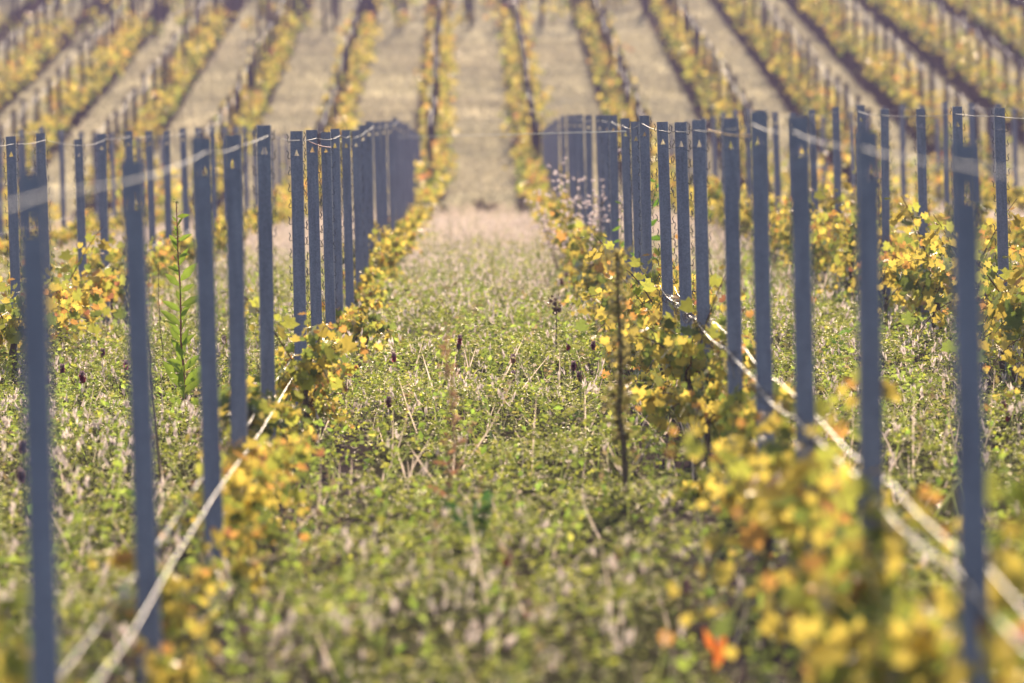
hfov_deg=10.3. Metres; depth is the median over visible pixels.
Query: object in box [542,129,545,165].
vineyard post
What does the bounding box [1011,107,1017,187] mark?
vineyard post
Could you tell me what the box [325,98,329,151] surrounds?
vineyard post
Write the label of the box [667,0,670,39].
vineyard post
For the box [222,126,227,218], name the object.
vineyard post
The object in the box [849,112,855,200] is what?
vineyard post
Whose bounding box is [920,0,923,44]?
vineyard post
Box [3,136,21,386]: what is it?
vineyard post
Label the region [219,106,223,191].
vineyard post
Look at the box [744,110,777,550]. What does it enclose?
vineyard post
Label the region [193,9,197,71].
vineyard post
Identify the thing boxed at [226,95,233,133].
vineyard post
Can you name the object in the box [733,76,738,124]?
vineyard post
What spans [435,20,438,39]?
vineyard post
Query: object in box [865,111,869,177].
vineyard post
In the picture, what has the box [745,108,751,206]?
vineyard post
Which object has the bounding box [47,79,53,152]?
vineyard post
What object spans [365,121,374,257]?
vineyard post
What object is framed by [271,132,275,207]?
vineyard post
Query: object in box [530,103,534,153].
vineyard post
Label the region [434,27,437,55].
vineyard post
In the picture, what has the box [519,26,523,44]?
vineyard post
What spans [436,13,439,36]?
vineyard post
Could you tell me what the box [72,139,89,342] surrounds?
vineyard post
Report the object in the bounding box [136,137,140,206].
vineyard post
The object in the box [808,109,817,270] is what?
vineyard post
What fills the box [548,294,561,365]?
burdock weed
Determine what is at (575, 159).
vineyard post
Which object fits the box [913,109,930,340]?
vineyard post
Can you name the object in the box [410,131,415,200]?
vineyard post
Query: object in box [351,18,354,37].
vineyard post
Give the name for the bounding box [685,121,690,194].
vineyard post
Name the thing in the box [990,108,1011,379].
vineyard post
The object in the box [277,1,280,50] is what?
vineyard post
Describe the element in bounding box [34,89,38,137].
vineyard post
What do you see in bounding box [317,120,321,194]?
vineyard post
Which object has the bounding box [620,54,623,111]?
vineyard post
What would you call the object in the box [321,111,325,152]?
vineyard post
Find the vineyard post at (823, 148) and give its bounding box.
[820,116,825,194]
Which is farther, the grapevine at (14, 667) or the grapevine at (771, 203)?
the grapevine at (771, 203)
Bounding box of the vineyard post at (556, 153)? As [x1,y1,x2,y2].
[554,119,559,202]
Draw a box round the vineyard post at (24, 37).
[23,20,26,81]
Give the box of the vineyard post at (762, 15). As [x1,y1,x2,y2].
[760,0,763,50]
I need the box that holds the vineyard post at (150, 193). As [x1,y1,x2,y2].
[145,131,156,289]
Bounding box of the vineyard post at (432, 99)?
[431,92,438,167]
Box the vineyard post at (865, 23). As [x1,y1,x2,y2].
[864,8,868,76]
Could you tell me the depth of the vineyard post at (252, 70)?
143.66 m
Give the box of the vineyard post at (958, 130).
[949,106,966,198]
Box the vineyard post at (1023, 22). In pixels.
[1022,0,1023,60]
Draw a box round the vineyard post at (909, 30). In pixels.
[907,0,910,38]
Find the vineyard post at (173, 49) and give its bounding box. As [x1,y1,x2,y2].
[171,32,175,97]
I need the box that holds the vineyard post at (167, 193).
[163,131,172,285]
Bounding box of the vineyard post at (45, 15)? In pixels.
[44,1,46,62]
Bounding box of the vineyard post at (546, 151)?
[544,128,548,192]
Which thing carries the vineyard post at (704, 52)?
on the ground at (652, 656)
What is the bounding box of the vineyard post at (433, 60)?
[432,57,436,76]
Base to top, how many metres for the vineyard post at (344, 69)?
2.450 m
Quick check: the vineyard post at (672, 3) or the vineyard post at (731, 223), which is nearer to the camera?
the vineyard post at (731, 223)
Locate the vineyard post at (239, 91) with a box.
[237,73,241,117]
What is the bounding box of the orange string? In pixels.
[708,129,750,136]
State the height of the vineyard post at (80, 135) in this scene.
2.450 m
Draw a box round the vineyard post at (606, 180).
[601,115,610,241]
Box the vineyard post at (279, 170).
[276,136,282,224]
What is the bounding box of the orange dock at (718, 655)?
[704,629,726,679]
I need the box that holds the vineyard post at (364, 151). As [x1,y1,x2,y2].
[357,124,370,268]
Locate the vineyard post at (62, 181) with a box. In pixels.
[59,130,65,248]
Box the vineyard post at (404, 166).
[402,123,406,215]
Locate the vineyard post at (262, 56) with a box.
[260,34,265,100]
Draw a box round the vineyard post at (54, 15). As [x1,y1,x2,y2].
[52,0,56,55]
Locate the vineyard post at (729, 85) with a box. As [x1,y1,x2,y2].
[726,65,732,113]
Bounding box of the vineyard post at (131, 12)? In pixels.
[129,0,133,55]
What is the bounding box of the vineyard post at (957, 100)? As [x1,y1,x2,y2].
[955,90,959,125]
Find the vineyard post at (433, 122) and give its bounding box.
[430,103,436,186]
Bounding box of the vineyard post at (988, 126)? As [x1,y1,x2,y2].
[986,107,991,182]
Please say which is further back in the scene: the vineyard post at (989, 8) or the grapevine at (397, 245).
the vineyard post at (989, 8)
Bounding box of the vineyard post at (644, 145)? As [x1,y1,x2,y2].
[636,114,654,366]
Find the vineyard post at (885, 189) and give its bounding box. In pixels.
[878,109,891,320]
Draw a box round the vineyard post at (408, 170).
[405,124,411,212]
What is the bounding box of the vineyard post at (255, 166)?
[252,129,256,207]
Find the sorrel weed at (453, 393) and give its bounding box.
[437,321,467,510]
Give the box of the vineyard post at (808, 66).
[805,41,811,96]
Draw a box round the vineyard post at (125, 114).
[123,98,128,133]
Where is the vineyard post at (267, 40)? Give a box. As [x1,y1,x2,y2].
[265,22,269,82]
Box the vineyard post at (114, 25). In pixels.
[112,10,116,74]
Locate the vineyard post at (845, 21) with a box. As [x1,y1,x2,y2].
[843,0,846,57]
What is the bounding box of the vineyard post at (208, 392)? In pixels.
[185,137,225,609]
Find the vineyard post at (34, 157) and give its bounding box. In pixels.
[32,141,36,171]
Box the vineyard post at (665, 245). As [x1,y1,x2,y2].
[654,122,676,317]
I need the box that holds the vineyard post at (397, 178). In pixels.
[392,118,400,220]
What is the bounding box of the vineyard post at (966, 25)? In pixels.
[964,14,972,85]
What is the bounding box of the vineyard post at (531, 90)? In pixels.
[529,88,533,128]
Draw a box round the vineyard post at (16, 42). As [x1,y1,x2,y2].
[14,26,19,78]
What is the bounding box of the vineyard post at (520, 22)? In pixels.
[518,17,521,63]
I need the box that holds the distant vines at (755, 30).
[0,0,1023,228]
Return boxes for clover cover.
[0,217,1023,682]
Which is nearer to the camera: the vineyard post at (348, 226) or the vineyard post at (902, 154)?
the vineyard post at (348, 226)
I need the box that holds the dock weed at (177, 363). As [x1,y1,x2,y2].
[160,199,199,417]
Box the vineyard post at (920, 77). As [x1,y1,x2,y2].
[918,58,923,104]
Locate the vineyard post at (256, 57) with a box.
[254,40,260,113]
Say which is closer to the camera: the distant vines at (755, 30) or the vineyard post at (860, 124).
the vineyard post at (860, 124)
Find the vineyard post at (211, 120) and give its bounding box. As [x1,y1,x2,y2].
[209,118,218,205]
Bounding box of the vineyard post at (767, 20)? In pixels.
[765,0,769,63]
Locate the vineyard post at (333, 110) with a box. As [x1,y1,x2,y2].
[330,87,336,146]
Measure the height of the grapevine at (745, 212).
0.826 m
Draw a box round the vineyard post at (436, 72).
[433,69,437,98]
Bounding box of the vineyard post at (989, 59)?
[986,33,992,106]
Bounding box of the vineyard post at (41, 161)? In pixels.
[33,133,52,281]
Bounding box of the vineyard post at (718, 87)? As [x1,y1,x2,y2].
[716,59,720,131]
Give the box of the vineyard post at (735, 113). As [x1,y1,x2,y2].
[732,110,739,200]
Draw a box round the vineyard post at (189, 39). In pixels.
[187,17,194,81]
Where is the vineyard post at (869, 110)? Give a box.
[866,108,871,129]
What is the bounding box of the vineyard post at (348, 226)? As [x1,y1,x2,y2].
[340,130,355,308]
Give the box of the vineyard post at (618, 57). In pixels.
[616,44,619,97]
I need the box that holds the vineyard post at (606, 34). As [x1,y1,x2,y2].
[604,18,607,65]
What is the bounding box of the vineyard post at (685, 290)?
[669,122,694,427]
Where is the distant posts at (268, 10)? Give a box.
[1,0,1021,47]
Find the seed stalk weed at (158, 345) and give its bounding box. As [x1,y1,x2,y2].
[154,262,167,397]
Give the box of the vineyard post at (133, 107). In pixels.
[132,86,136,159]
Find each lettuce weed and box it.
[612,193,623,248]
[630,167,659,258]
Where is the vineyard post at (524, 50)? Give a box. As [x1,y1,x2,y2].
[522,48,525,114]
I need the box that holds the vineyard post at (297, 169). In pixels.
[286,131,309,436]
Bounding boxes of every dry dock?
[472,197,499,211]
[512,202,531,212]
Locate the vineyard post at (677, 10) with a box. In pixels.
[676,0,679,57]
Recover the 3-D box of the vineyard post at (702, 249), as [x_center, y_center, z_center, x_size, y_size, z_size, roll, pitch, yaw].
[1.072,-0.015,31.860,0.135,2.450,0.038,-1,3,5]
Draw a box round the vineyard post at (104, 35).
[102,20,106,79]
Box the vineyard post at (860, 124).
[855,105,867,177]
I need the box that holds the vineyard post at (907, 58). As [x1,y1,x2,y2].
[905,48,911,119]
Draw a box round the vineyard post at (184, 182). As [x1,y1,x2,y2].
[179,128,189,265]
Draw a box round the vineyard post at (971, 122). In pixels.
[968,103,975,140]
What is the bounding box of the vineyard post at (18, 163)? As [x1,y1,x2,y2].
[16,143,19,172]
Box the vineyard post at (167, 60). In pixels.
[165,44,170,106]
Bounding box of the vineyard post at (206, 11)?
[204,0,208,51]
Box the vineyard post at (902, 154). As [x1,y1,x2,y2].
[899,104,905,225]
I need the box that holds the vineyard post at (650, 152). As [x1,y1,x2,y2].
[646,117,652,203]
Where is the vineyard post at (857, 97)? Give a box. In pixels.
[856,95,860,123]
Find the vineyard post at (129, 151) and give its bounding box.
[123,131,136,206]
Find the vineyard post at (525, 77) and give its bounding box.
[523,68,527,132]
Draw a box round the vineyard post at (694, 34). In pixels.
[692,17,696,52]
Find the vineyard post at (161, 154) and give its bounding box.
[160,139,164,216]
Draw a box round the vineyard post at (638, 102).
[636,100,640,140]
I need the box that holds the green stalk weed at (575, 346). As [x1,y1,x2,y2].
[562,344,595,436]
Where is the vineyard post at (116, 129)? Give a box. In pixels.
[113,109,120,177]
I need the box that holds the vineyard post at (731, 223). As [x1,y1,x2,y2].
[719,116,746,503]
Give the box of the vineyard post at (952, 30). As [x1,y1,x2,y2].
[950,9,954,74]
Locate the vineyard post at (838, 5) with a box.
[837,0,840,34]
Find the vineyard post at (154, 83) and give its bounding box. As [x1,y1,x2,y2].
[151,61,159,136]
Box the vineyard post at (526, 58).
[524,55,528,80]
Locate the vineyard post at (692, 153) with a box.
[692,129,693,185]
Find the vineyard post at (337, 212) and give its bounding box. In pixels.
[327,129,344,332]
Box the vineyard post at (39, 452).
[16,172,60,682]
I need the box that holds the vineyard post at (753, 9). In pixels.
[752,0,755,45]
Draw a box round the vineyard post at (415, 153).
[413,130,418,194]
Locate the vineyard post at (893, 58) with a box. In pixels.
[891,34,895,108]
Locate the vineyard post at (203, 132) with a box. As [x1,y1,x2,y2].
[201,128,205,174]
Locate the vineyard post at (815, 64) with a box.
[813,56,818,129]
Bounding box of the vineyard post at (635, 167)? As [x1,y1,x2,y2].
[628,121,641,293]
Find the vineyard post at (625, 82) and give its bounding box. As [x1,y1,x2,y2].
[624,65,627,110]
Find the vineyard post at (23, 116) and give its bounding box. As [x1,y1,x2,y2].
[21,99,26,158]
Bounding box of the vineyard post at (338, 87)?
[336,73,340,121]
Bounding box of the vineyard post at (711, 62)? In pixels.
[710,46,713,120]
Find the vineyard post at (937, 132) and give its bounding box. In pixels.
[935,117,940,203]
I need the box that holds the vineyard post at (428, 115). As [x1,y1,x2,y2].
[426,113,434,196]
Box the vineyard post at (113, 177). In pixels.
[109,133,116,238]
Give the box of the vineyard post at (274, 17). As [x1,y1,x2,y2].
[272,9,276,44]
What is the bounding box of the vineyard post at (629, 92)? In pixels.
[626,76,630,140]
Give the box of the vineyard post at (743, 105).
[741,89,745,155]
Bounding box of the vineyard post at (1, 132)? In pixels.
[0,124,3,150]
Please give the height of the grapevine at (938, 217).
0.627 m
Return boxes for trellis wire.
[0,1,53,48]
[0,123,418,208]
[0,130,154,141]
[0,205,276,316]
[3,1,125,129]
[3,130,286,145]
[61,344,294,677]
[95,377,293,682]
[97,2,204,133]
[207,0,282,130]
[319,3,358,131]
[429,1,441,124]
[512,0,538,127]
[546,119,1023,175]
[596,1,644,114]
[657,286,1023,649]
[674,111,1023,127]
[674,286,1023,609]
[679,0,750,106]
[761,2,859,104]
[812,106,1023,122]
[848,1,985,111]
[932,1,1023,64]
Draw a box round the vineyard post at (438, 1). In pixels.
[437,0,442,36]
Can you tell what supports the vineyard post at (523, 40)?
on the ground at (652, 656)
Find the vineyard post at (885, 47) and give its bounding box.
[883,26,888,97]
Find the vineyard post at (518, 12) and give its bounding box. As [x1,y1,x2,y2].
[517,11,520,41]
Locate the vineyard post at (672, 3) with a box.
[671,0,674,30]
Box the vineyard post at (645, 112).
[642,109,646,135]
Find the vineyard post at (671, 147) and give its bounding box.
[669,125,673,170]
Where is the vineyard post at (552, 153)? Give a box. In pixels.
[551,122,554,198]
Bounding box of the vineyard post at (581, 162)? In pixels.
[577,114,586,228]
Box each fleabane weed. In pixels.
[524,189,582,275]
[548,149,620,291]
[578,179,622,275]
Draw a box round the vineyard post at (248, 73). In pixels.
[245,62,255,128]
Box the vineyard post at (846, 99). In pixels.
[843,83,848,168]
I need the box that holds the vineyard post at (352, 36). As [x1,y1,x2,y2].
[350,24,356,90]
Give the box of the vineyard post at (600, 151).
[595,115,605,237]
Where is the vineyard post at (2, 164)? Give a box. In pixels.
[0,142,5,224]
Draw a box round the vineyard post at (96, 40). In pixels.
[95,26,99,91]
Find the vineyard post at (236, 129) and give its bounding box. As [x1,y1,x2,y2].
[233,126,238,166]
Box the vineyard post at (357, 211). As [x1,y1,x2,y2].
[350,130,365,306]
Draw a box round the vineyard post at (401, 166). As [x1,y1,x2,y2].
[398,121,403,218]
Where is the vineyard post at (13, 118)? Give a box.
[11,109,16,155]
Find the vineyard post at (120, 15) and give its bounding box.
[118,3,121,64]
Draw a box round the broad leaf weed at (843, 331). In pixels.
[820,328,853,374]
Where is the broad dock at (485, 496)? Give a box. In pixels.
[442,488,507,553]
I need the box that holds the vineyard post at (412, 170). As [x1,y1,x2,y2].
[410,128,414,207]
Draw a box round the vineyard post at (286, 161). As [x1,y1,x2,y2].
[284,134,288,192]
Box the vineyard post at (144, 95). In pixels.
[141,73,147,149]
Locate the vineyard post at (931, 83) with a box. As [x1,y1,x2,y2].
[929,65,933,145]
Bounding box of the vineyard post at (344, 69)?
[341,51,346,115]
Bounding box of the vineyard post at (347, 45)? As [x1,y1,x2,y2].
[345,32,350,83]
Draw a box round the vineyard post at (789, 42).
[788,22,791,93]
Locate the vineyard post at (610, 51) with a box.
[609,33,612,89]
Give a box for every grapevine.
[0,226,125,349]
[0,237,8,265]
[0,237,9,265]
[0,242,6,260]
[0,271,113,376]
[0,278,83,394]
[0,284,89,360]
[0,302,77,365]
[0,583,90,682]
[2,199,7,231]
[3,221,57,254]
[3,227,8,240]
[32,224,75,254]
[49,254,124,349]
[55,207,95,249]
[60,240,162,314]
[61,242,157,321]
[61,316,86,353]
[66,223,99,241]
[67,215,99,232]
[69,215,98,244]
[72,234,166,312]
[89,542,225,667]
[93,217,122,228]
[108,216,122,237]
[108,224,122,234]
[109,208,147,216]
[109,232,174,287]
[111,252,169,323]
[122,245,168,293]
[122,615,222,682]
[148,271,182,281]
[156,218,219,271]
[156,235,183,288]
[158,408,324,539]
[159,252,189,273]
[162,238,221,269]
[179,234,226,258]
[184,380,317,456]
[190,199,245,237]
[190,434,322,566]
[192,473,291,596]
[194,214,226,256]
[194,227,245,257]
[196,382,301,467]
[199,437,310,535]
[199,516,272,619]
[217,203,256,235]
[217,208,249,236]
[220,287,387,438]
[244,209,257,223]
[244,214,257,240]
[249,205,288,224]
[249,207,286,233]
[274,201,291,229]
[274,204,291,228]
[275,355,358,437]
[277,213,290,223]
[280,409,304,468]
[284,345,316,401]
[290,372,354,445]
[293,311,343,394]
[309,302,358,359]
[322,224,404,285]
[327,352,341,398]
[339,306,404,361]
[342,255,382,281]
[343,267,384,287]
[343,275,380,303]
[343,297,397,356]
[354,228,411,285]
[354,268,395,305]
[355,283,407,333]
[374,220,410,229]
[374,224,427,262]
[374,252,407,288]
[375,236,422,252]
[376,213,430,263]
[386,249,409,259]
[388,214,415,228]
[396,206,431,247]
[404,209,429,217]
[407,203,440,222]
[527,187,554,231]
[527,191,579,208]
[530,187,579,201]
[530,194,558,241]
[531,203,572,225]
[535,201,593,224]
[536,192,598,252]
[540,222,597,247]
[541,225,596,249]
[548,232,594,266]
[549,210,601,301]
[551,211,573,227]
[554,217,598,257]
[555,241,619,289]
[559,247,575,269]
[560,226,633,263]
[560,227,655,305]
[564,263,678,328]
[565,259,624,294]
[573,233,709,354]
[574,279,620,320]
[583,259,634,278]
[585,290,626,324]
[586,232,677,332]
[589,264,779,393]
[594,283,606,288]
[595,292,635,319]
[595,327,652,376]
[601,258,725,378]
[609,271,719,374]
[616,314,750,427]
[624,365,667,389]
[631,308,753,469]
[641,355,685,406]
[641,372,676,396]
[658,422,856,670]
[661,440,756,527]
[666,332,786,410]
[670,193,676,205]
[671,195,693,221]
[680,355,924,569]
[680,378,782,473]
[689,177,707,220]
[689,199,709,212]
[692,177,721,229]
[692,192,721,230]
[705,375,859,562]
[705,426,995,682]
[707,175,743,225]
[708,188,746,231]
[713,184,774,234]
[713,202,746,214]
[713,374,825,474]
[728,501,897,628]
[739,199,783,226]
[740,204,783,257]
[740,216,751,236]
[740,216,774,245]
[741,213,752,232]
[744,195,819,263]
[746,195,791,259]
[762,525,1023,682]
[769,170,855,282]
[770,218,791,247]
[770,225,791,259]
[777,210,834,270]
[779,221,791,251]
[785,242,828,275]
[785,249,834,282]
[789,471,1023,682]
[811,180,928,293]
[811,202,880,298]
[812,189,901,271]
[812,214,900,298]
[814,209,918,302]
[818,193,830,209]
[824,192,851,201]
[828,233,856,301]
[842,193,855,214]
[843,234,917,324]
[848,240,918,326]
[880,187,908,199]
[880,203,897,210]
[881,236,944,327]
[881,237,948,329]
[881,258,993,355]
[882,193,1016,340]
[882,198,1023,301]
[890,196,933,209]
[890,208,914,226]
[892,193,939,224]
[898,213,1023,350]
[901,589,949,608]
[905,266,951,338]
[927,253,1023,392]
[928,210,950,234]
[932,201,995,221]
[938,616,1023,682]
[940,244,1023,394]
[943,272,1019,381]
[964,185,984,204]
[979,170,1007,202]
[979,172,1012,211]
[979,175,994,203]
[980,214,996,247]
[980,222,996,237]
[980,224,996,248]
[982,278,1015,378]
[983,252,1023,388]
[984,361,1023,410]
[985,284,1023,363]
[987,183,1014,208]
[991,215,1017,254]
[1007,186,1023,201]
[1007,194,1018,211]
[1008,194,1023,212]
[1008,219,1023,260]
[1008,225,1023,247]
[1008,233,1023,258]
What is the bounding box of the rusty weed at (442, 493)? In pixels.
[425,430,465,516]
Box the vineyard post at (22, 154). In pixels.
[18,129,28,232]
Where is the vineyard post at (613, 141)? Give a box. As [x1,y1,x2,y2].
[606,115,621,264]
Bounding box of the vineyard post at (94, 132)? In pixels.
[92,131,96,202]
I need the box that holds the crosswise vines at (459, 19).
[0,0,650,45]
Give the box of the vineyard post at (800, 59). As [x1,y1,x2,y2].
[798,36,803,105]
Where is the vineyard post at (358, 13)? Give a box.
[356,1,360,43]
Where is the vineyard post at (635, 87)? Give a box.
[633,85,638,137]
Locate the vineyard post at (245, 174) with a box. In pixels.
[242,126,248,216]
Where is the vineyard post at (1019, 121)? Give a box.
[1016,52,1021,130]
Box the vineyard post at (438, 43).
[436,40,439,54]
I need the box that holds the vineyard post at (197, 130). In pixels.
[195,127,201,174]
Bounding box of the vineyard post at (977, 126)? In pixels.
[974,101,979,145]
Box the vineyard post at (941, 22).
[940,0,943,64]
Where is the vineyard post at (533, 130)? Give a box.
[531,113,535,173]
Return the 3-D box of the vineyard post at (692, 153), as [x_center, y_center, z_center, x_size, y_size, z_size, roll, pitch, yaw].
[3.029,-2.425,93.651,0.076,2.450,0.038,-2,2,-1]
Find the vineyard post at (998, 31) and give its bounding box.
[997,0,1000,42]
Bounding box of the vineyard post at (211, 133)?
[209,126,217,259]
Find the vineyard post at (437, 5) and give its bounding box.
[436,3,440,32]
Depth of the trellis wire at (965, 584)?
16.83 m
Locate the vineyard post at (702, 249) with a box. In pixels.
[687,120,713,455]
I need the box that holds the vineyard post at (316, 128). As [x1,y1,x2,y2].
[313,127,318,151]
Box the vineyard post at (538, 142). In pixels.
[536,120,541,184]
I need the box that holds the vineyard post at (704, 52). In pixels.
[703,35,706,108]
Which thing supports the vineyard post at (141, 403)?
on the ground at (652, 656)
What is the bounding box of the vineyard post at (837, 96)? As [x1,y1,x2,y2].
[835,76,839,106]
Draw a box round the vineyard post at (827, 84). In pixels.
[825,66,829,142]
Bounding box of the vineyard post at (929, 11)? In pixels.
[927,0,930,55]
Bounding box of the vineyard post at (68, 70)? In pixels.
[66,55,70,125]
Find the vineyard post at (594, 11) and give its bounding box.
[593,0,597,45]
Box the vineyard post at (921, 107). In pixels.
[919,105,924,127]
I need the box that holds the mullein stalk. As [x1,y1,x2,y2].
[600,246,639,506]
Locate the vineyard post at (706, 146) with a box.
[701,118,707,183]
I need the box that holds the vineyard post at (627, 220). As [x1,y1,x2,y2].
[619,118,634,282]
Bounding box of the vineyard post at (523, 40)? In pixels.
[521,37,524,56]
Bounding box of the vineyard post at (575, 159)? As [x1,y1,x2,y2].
[572,115,579,218]
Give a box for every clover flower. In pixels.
[17,468,25,526]
[19,440,24,508]
[60,364,64,395]
[78,370,83,416]
[100,348,104,394]
[123,359,127,398]
[240,626,256,682]
[386,396,391,449]
[391,352,396,378]
[455,334,461,376]
[503,549,511,595]
[510,354,520,398]
[524,601,533,655]
[566,342,576,387]
[571,361,575,393]
[577,371,581,394]
[589,340,595,379]
[614,544,622,585]
[681,578,690,627]
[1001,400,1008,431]
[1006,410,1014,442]
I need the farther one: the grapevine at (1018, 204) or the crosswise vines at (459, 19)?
the crosswise vines at (459, 19)
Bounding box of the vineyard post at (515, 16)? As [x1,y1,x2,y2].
[513,2,517,48]
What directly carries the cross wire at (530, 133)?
attached to the vineyard post at (627, 220)
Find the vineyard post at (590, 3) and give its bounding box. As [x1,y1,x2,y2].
[589,0,592,37]
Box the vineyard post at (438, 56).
[435,49,441,116]
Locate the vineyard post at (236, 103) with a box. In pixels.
[233,87,242,157]
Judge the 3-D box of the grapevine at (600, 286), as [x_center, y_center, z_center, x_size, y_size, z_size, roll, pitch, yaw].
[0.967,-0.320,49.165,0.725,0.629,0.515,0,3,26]
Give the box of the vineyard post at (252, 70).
[249,53,255,115]
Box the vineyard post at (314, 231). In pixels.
[303,130,324,362]
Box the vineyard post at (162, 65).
[160,53,166,125]
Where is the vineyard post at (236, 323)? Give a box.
[218,134,250,556]
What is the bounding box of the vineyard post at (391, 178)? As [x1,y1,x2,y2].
[387,121,395,232]
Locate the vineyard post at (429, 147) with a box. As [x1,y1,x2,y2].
[427,125,432,203]
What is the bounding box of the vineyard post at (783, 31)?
[781,17,785,83]
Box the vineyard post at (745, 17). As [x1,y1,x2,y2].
[743,0,746,37]
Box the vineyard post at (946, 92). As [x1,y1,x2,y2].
[944,80,947,112]
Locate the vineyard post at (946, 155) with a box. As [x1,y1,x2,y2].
[942,101,949,220]
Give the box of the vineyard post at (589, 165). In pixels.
[585,115,593,230]
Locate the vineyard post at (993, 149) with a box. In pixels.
[991,109,995,184]
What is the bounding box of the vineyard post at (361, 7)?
[360,0,363,38]
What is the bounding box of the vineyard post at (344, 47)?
[343,46,349,112]
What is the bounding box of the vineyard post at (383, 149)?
[380,121,388,236]
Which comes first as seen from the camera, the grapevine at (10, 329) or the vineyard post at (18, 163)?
the grapevine at (10, 329)
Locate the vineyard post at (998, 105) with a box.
[995,103,1001,129]
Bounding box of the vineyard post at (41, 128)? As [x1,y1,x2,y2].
[39,126,43,151]
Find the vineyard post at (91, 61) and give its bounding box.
[88,35,96,104]
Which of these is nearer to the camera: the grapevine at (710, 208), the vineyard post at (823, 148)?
the grapevine at (710, 208)
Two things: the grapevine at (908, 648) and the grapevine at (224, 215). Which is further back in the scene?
the grapevine at (224, 215)
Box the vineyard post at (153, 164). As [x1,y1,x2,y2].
[149,142,156,228]
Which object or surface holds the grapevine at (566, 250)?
on the ground at (652, 656)
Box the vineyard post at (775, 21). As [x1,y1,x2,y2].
[773,5,779,73]
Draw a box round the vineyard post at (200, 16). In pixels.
[198,0,201,52]
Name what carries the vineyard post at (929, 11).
on the ground at (652, 656)
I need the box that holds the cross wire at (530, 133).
[418,131,626,136]
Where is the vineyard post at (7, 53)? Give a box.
[5,35,9,103]
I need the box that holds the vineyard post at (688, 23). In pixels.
[685,9,693,76]
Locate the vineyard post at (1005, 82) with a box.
[1002,44,1007,95]
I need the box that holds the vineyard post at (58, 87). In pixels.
[56,68,61,139]
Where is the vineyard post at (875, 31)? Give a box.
[873,19,877,86]
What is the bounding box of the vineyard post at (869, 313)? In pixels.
[855,130,883,553]
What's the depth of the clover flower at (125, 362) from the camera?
38.05 m
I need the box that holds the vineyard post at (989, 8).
[987,0,991,33]
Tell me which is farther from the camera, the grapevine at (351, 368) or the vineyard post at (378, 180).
the vineyard post at (378, 180)
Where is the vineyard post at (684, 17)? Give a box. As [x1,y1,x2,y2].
[683,0,686,52]
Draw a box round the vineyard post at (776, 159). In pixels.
[772,112,781,255]
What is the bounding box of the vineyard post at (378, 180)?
[373,122,382,241]
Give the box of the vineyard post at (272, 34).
[270,15,274,82]
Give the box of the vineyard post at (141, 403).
[121,160,162,682]
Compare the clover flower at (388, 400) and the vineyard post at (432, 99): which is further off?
the vineyard post at (432, 99)
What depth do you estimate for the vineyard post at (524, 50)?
143.18 m
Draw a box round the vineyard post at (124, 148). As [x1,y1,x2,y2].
[124,134,128,160]
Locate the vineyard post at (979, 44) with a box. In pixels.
[977,25,980,95]
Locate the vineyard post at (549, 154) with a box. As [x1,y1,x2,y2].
[547,124,551,198]
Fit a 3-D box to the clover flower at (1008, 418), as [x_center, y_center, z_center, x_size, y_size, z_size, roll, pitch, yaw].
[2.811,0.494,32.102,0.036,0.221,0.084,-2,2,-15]
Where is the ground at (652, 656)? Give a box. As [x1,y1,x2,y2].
[0,0,1023,682]
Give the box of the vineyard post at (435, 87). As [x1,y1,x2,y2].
[433,77,438,139]
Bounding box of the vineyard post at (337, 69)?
[336,66,342,122]
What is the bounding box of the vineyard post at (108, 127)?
[105,118,111,204]
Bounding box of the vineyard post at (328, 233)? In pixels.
[318,132,337,337]
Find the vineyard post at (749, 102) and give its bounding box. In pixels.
[747,100,751,119]
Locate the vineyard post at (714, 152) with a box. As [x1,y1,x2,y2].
[711,116,717,185]
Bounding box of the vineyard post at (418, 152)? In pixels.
[416,133,421,205]
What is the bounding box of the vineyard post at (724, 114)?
[720,112,725,201]
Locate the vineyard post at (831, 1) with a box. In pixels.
[830,0,833,39]
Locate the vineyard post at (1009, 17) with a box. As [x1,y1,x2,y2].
[1007,0,1011,51]
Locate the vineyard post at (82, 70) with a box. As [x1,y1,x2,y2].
[78,44,88,115]
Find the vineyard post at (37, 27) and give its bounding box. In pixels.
[34,9,42,72]
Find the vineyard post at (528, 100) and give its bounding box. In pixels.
[527,81,530,132]
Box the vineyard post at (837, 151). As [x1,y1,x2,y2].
[830,107,843,292]
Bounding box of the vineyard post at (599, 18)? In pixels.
[597,0,601,39]
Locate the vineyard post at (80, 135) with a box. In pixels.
[78,132,83,161]
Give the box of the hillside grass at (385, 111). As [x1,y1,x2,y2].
[0,0,1023,218]
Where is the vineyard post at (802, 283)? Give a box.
[785,115,820,611]
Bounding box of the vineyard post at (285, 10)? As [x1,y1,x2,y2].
[283,0,287,53]
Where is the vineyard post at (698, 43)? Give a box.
[695,25,700,97]
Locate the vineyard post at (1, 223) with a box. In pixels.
[0,153,4,270]
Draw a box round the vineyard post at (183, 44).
[181,25,185,89]
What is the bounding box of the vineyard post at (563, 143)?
[560,116,567,203]
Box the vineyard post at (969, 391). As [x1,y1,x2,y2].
[949,141,990,682]
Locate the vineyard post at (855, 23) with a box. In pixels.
[853,0,856,66]
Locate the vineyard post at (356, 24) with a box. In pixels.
[353,8,360,69]
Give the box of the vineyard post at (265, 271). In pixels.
[252,125,279,443]
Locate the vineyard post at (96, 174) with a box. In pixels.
[94,134,99,221]
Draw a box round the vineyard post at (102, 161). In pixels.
[95,133,109,325]
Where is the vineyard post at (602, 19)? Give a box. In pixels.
[601,8,604,65]
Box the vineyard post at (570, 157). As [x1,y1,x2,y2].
[566,115,572,205]
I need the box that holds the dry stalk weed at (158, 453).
[151,352,166,500]

